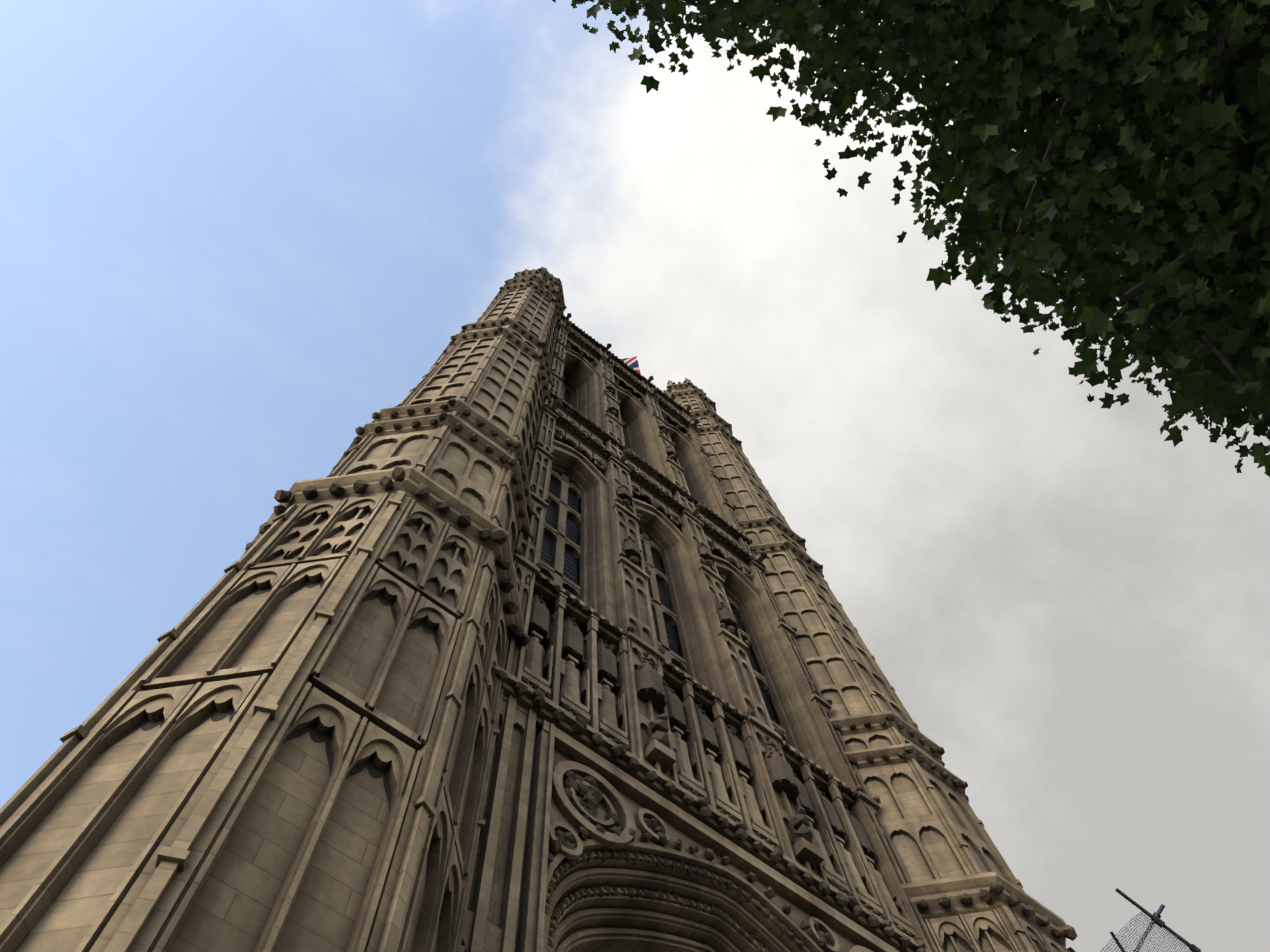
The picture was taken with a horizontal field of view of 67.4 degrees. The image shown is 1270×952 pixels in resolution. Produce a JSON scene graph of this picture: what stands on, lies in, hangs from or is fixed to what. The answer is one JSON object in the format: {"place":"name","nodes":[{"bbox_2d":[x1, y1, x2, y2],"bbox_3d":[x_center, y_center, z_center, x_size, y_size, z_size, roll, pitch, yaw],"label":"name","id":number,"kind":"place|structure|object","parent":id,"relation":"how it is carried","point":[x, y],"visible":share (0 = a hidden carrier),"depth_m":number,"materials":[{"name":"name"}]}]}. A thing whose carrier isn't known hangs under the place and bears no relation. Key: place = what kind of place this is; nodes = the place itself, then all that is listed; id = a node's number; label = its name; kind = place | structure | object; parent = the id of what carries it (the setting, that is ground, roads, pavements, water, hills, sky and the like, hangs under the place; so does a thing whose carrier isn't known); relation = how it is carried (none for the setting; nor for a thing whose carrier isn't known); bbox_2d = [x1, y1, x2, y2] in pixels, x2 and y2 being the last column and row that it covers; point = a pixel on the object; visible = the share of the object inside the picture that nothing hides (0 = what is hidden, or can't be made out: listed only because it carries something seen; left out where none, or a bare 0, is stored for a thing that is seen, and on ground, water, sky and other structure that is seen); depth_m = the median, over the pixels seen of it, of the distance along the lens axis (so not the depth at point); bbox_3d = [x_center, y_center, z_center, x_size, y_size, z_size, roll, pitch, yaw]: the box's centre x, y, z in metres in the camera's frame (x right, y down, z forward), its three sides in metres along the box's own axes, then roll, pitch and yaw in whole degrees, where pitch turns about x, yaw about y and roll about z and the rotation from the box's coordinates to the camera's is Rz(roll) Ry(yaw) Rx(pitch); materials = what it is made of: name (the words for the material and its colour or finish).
{"place":"outdoors","nodes":[
{"label":"outdoors","id":0,"kind":"place"},
{"bbox_2d":[0,0,1269,951],"label":"sky","id":1,"kind":"structure","parent":0,"point":[236,235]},
{"bbox_2d":[461,315,937,951],"bbox_3d":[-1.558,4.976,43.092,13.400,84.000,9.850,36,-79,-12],"label":"tower facade","id":2,"kind":"structure","parent":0,"point":[531,809],"depth_m":23.88,"materials":[{"name":"beige stone"}]},
{"bbox_2d":[495,313,925,951],"bbox_3d":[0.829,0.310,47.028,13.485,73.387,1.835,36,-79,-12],"label":"carved ornaments","id":3,"kind":"object","parent":2,"relation":"attached to","point":[651,681],"visible":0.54,"depth_m":23.85},
{"bbox_2d":[552,0,1269,476],"bbox_3d":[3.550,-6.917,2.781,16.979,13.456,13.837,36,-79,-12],"label":"plane tree","id":4,"kind":"object","parent":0,"point":[1130,172],"depth_m":3.99,"materials":[{"name":"green plant"}]},
{"bbox_3d":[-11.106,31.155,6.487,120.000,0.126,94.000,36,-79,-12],"label":"pavement","id":5,"kind":"structure","parent":0,"visible":0},
{"bbox_2d":[0,267,564,951],"bbox_3d":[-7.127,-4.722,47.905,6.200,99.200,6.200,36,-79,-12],"label":"turret","id":6,"kind":"object","parent":5,"relation":"on","point":[244,831],"depth_m":12.43,"materials":[{"name":"beige stone"}]},
{"bbox_2d":[233,267,566,645],"bbox_3d":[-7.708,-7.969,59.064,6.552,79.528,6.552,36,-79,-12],"label":"carved ornaments","id":7,"kind":"object","parent":6,"relation":"attached to","point":[422,491],"visible":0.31,"depth_m":21.38},
{"bbox_2d":[665,379,1069,951],"bbox_3d":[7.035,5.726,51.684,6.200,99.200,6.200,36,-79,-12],"label":"turret","id":8,"kind":"object","parent":5,"relation":"on","point":[953,866],"depth_m":30.76,"materials":[{"name":"beige stone"}]},
{"bbox_2d":[663,378,1076,951],"bbox_3d":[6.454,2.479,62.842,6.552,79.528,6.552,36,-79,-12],"label":"carved ornaments","id":9,"kind":"object","parent":8,"relation":"attached to","point":[1066,931],"visible":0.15,"depth_m":30.41},
{"bbox_2d":[1110,888,1200,951],"bbox_3d":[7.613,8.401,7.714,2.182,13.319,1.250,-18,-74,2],"label":"scaffold tubes","id":10,"kind":"object","parent":5,"relation":"on","point":[1155,917],"visible":0.98,"depth_m":13.48,"materials":[{"name":"grey metal"}]},
{"bbox_2d":[1100,912,1191,951],"bbox_3d":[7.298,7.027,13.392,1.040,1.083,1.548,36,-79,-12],"label":"safety netting","id":11,"kind":"object","parent":10,"relation":"attached to","point":[1145,938],"visible":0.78,"depth_m":13.61,"materials":[{"name":"grey fabric"}]},
{"bbox_2d":[1133,904,1164,951],"bbox_3d":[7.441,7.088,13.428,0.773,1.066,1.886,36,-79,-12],"label":"blue scaffold tubes","id":12,"kind":"object","parent":10,"relation":"attached to","point":[1160,909],"visible":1,"depth_m":13.64,"materials":[{"name":"blue"}]},
{"bbox_3d":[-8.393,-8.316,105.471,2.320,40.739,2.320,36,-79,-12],"label":"flagstaff","id":13,"kind":"object","parent":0,"visible":0},
{"bbox_2d":[621,356,640,374],"bbox_3d":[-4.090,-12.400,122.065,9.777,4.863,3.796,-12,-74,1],"label":"union flag","id":14,"kind":"object","parent":13,"relation":"attached to","point":[631,362],"visible":0.1,"depth_m":122.16,"materials":[{"name":"multicoloured fabric"}]}
]}

